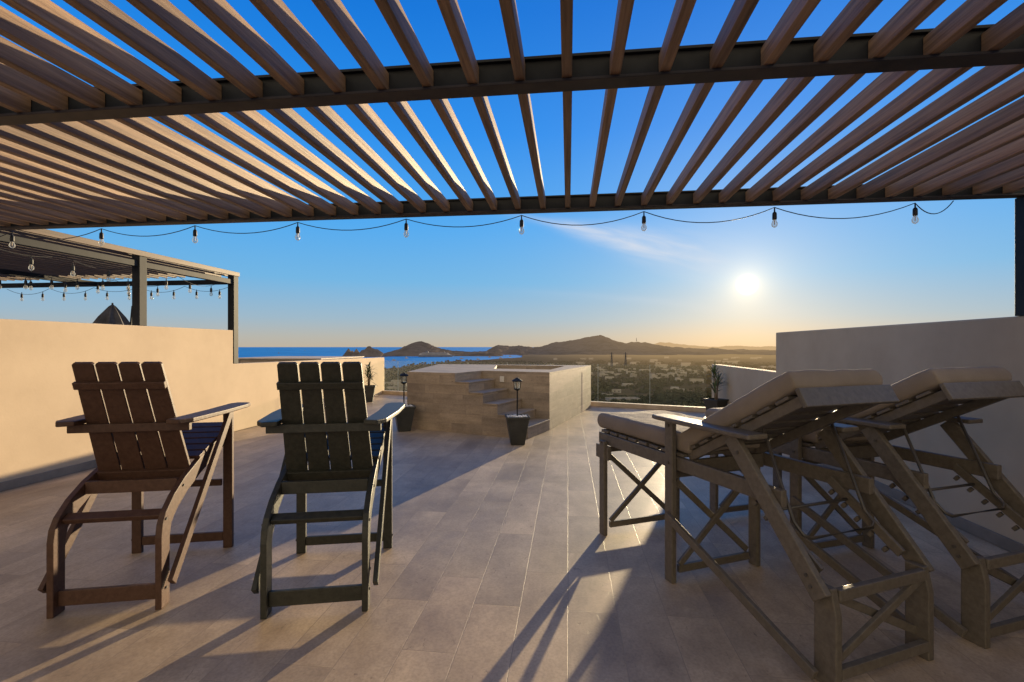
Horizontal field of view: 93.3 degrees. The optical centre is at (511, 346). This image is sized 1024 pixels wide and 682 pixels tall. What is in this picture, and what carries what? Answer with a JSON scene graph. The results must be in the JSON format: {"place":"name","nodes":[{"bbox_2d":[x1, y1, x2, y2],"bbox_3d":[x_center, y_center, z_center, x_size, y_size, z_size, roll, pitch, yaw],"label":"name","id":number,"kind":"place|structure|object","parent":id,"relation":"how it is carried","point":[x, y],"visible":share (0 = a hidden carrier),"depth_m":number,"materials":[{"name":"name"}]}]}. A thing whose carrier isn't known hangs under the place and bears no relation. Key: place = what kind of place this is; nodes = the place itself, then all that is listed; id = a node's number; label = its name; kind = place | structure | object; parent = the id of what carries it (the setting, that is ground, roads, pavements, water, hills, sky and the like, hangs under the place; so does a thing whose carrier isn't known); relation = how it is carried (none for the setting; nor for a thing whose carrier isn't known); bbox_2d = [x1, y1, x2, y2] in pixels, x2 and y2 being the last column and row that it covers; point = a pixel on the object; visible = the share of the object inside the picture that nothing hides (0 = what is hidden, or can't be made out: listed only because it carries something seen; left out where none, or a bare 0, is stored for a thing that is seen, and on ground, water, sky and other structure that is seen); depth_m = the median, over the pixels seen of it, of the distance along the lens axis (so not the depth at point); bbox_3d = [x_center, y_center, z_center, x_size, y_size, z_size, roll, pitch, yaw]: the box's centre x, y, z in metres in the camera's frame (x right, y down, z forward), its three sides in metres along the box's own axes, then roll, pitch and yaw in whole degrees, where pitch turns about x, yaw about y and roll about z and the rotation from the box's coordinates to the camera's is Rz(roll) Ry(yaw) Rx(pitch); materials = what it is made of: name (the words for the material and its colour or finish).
{"place":"outdoors","nodes":[
{"label":"outdoors","id":0,"kind":"place"},
{"bbox_2d":[343,346,387,356],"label":"hill","id":1,"kind":"structure","parent":0,"point":[369,351],"depth_m":3843.51,"materials":[{"name":"grey stone"}]},
{"bbox_2d":[238,347,521,367],"bbox_3d":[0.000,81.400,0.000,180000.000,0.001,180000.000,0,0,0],"label":"sea","id":2,"kind":"structure","parent":0,"point":[400,361],"depth_m":5751.47,"materials":[{"name":"liquid"}]},
{"bbox_2d":[418,351,453,356],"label":"cruise ship","id":3,"kind":"object","parent":2,"relation":"on","point":[426,354],"visible":1,"depth_m":3830.85},
{"bbox_2d":[384,341,502,355],"bbox_3d":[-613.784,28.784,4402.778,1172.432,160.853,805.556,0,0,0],"label":"hill","id":4,"kind":"structure","parent":0,"point":[415,348],"depth_m":4292.90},
{"bbox_2d":[0,394,1023,681],"bbox_3d":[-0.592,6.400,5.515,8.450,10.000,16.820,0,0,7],"label":"floor","id":5,"kind":"structure","parent":0,"point":[502,560],"depth_m":2.82,"materials":[{"name":"beige tile"}]},
{"bbox_2d":[37,361,250,618],"bbox_3d":[-2.208,0.741,2.999,0.800,1.318,0.960,0,0,-10],"label":"adirondack chair","id":6,"kind":"object","parent":5,"relation":"on","point":[144,437],"visible":1,"depth_m":2.73,"materials":[{"name":"brown wood"}]},
{"bbox_2d":[0,319,383,491],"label":"terrace wall","id":7,"kind":"structure","parent":5,"relation":"on","point":[39,397],"depth_m":5.44,"materials":[{"name":"beige paint"}]},
{"bbox_2d":[251,362,404,619],"bbox_3d":[-1.097,0.741,2.989,0.800,1.318,0.960,0,0,-8],"label":"adirondack chair","id":8,"kind":"object","parent":5,"relation":"on","point":[318,446],"visible":1,"depth_m":2.72,"materials":[{"name":"black wood"}]},
{"bbox_2d":[364,385,375,401],"bbox_3d":[-3.640,1.195,12.300,0.328,0.410,0.328,0,0,-11],"label":"planter pot","id":9,"kind":"object","parent":5,"relation":"on","point":[369,392],"visible":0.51,"depth_m":12.18,"materials":[{"name":"ceramic"}]},
{"bbox_2d":[363,361,376,385],"bbox_3d":[-3.629,0.722,12.284,0.491,0.717,0.473,0,0,0],"label":"yucca plant","id":10,"kind":"object","parent":9,"relation":"in","point":[368,374],"visible":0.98,"depth_m":12.28,"materials":[{"name":"green plant"}]},
{"bbox_2d":[395,404,415,431],"bbox_3d":[-1.800,1.188,8.050,0.348,0.424,0.348,0,0,-20],"label":"planter pot","id":11,"kind":"object","parent":5,"relation":"on","point":[404,418],"visible":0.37,"depth_m":7.93,"materials":[{"name":"black plastic"}]},
{"bbox_2d":[399,373,408,403],"bbox_3d":[-1.800,0.802,8.050,0.156,0.735,0.156,0,0,-23],"label":"solar lantern","id":12,"kind":"object","parent":11,"relation":"in","point":[402,375],"visible":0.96,"depth_m":8.04,"materials":[{"name":"metal"}]},
{"bbox_2d":[407,364,590,438],"bbox_3d":[-0.577,0.914,10.001,3.864,0.968,4.167,0,0,26],"label":"hot tub","id":13,"kind":"object","parent":5,"relation":"on","point":[479,399],"visible":0.91,"depth_m":8.16,"materials":[{"name":"stone"}]},
{"bbox_2d":[505,414,529,444],"bbox_3d":[0.076,1.192,6.950,0.338,0.416,0.338,0,0,-6],"label":"planter pot","id":14,"kind":"object","parent":5,"relation":"on","point":[517,426],"visible":0.99,"depth_m":6.82,"materials":[{"name":"black plastic"}]},
{"bbox_2d":[512,378,521,415],"bbox_3d":[0.076,0.807,6.950,0.156,0.725,0.156,0,0,-23],"label":"solar lantern","id":15,"kind":"object","parent":14,"relation":"in","point":[518,380],"visible":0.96,"depth_m":6.93,"materials":[{"name":"metal"}]},
{"bbox_2d":[382,361,705,411],"bbox_3d":[0.144,0.904,12.363,9.038,0.988,0.160,0,0,27],"label":"glass railing","id":16,"kind":"object","parent":5,"relation":"on","point":[652,406],"visible":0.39,"depth_m":10.90,"materials":[{"name":"glass"}]},
{"bbox_2d":[703,398,728,409],"bbox_3d":[3.860,1.195,9.150,0.328,0.410,0.328,0,0,-29],"label":"planter pot","id":17,"kind":"object","parent":5,"relation":"on","point":[713,403],"visible":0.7,"depth_m":9.06,"materials":[{"name":"ceramic"}]},
{"bbox_2d":[702,363,728,399],"bbox_3d":[3.875,0.669,9.165,0.447,0.822,0.540,0,0,-41],"label":"yucca plant","id":18,"kind":"object","parent":17,"relation":"in","point":[715,383],"visible":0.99,"depth_m":9.14,"materials":[{"name":"green plant"}]},
{"bbox_2d":[596,369,934,681],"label":"chaise lounger","id":19,"kind":"object","parent":5,"relation":"on","point":[778,411],"visible":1,"depth_m":2.38,"materials":[{"name":"brown wood"}]},
{"bbox_2d":[705,366,1023,648],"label":"chaise lounger","id":20,"kind":"object","parent":5,"relation":"on","point":[928,395],"visible":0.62,"depth_m":2.63,"materials":[{"name":"brown wood"}]},
{"bbox_2d":[712,316,1023,551],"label":"terrace wall","id":21,"kind":"structure","parent":5,"relation":"on","point":[891,354],"depth_m":3.89,"materials":[{"name":"grey paint"}]},
{"bbox_2d":[0,0,1023,315],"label":"pergola","id":22,"kind":"object","parent":21,"relation":"on","point":[104,152],"visible":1,"depth_m":2.11,"materials":[{"name":"wood"}]},
{"bbox_2d":[0,201,953,247],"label":"string light","id":23,"kind":"object","parent":22,"relation":"hanging from","point":[774,218],"visible":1,"depth_m":3.67,"materials":[{"name":"white"}]},
{"bbox_2d":[0,0,1023,346],"label":"sky","id":24,"kind":"structure","parent":0,"point":[747,281],"materials":[{"name":"blue"}]},
{"bbox_2d":[384,354,775,399],"bbox_3d":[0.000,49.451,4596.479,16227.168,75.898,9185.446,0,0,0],"label":"ground","id":25,"kind":"structure","parent":0,"point":[744,358],"depth_m":2581.42,"materials":[{"name":"green plant"}]},
{"bbox_2d":[387,386,397,390],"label":"house","id":26,"kind":"structure","parent":25,"relation":"on","point":[395,388],"depth_m":623.45,"materials":[{"name":"white paint"}]},
{"bbox_2d":[393,382,406,385],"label":"house","id":27,"kind":"structure","parent":25,"relation":"on","point":[398,383],"depth_m":736.70,"materials":[{"name":"white paint"}]},
{"bbox_2d":[398,386,406,390],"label":"house","id":28,"kind":"structure","parent":25,"relation":"on","point":[400,388],"depth_m":604.05,"materials":[{"name":"white paint"}]},
{"bbox_2d":[380,359,775,406],"bbox_3d":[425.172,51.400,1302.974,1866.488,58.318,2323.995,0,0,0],"label":"scrub","id":29,"kind":"object","parent":25,"relation":"on","point":[675,396],"visible":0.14,"depth_m":875.67,"materials":[{"name":"green plant"}]},
{"bbox_2d":[612,389,620,392],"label":"house","id":30,"kind":"structure","parent":25,"relation":"on","point":[616,390],"depth_m":585.74,"materials":[{"name":"white paint"}]},
{"bbox_2d":[605,397,640,400],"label":"house","id":31,"kind":"structure","parent":25,"relation":"on","point":[618,398],"depth_m":402.24,"materials":[{"name":"white paint"}]},
{"bbox_2d":[689,378,703,382],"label":"house","id":32,"kind":"structure","parent":25,"relation":"on","point":[693,380],"depth_m":856.71,"materials":[{"name":"white paint"}]},
{"bbox_2d":[487,335,775,354],"bbox_3d":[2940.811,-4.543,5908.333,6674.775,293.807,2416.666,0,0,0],"label":"hill","id":33,"kind":"structure","parent":0,"point":[600,343],"depth_m":5554.55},
{"bbox_2d":[519,349,775,355],"bbox_3d":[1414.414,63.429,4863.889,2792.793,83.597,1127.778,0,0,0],"label":"hill","id":34,"kind":"structure","parent":0,"point":[617,352],"depth_m":4704.15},
{"bbox_2d":[655,342,775,349],"bbox_3d":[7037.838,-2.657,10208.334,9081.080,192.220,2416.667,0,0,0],"label":"hill","id":35,"kind":"structure","parent":0,"point":[669,344],"depth_m":10073.42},
{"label":"floor","id":36,"kind":"structure","parent":0,"visible":0},
{"bbox_2d":[93,303,131,324],"bbox_3d":[-6.212,0.370,7.500,0.742,2.100,0.754,0,0,0],"label":"patio umbrella","id":37,"kind":"object","parent":36,"relation":"on","point":[112,313],"visible":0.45,"depth_m":7.42,"materials":[{"name":"fabric"}]},
{"bbox_2d":[0,229,239,363],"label":"pergola","id":38,"kind":"object","parent":36,"relation":"on","point":[142,265],"visible":0.9,"depth_m":6.71,"materials":[{"name":"metal"}]},
{"bbox_2d":[0,274,131,289],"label":"string light","id":39,"kind":"object","parent":38,"relation":"hanging from","point":[77,283],"visible":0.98,"depth_m":6.79,"materials":[{"name":"black"}]},
{"bbox_2d":[1,276,168,295],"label":"string light","id":40,"kind":"object","parent":38,"relation":"hanging from","point":[97,287],"visible":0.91,"depth_m":7.27,"materials":[{"name":"black"}]},
{"bbox_2d":[0,249,217,295],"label":"string light","id":41,"kind":"object","parent":38,"relation":"hanging from","point":[31,262],"visible":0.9,"depth_m":5.83,"materials":[{"name":"black"}]},
{"bbox_2d":[7,286,227,300],"bbox_3d":[-6.811,-0.911,8.312,4.302,0.223,0.047,0,0,7],"label":"string light","id":42,"kind":"object","parent":38,"relation":"hanging from","point":[151,294],"visible":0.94,"depth_m":8.32,"materials":[{"name":"black"}]},
{"bbox_2d":[238,356,363,362],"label":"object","id":43,"kind":"object","parent":36,"relation":"on","point":[267,359],"visible":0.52,"depth_m":11.40,"materials":[{"name":"stone"}]}
]}

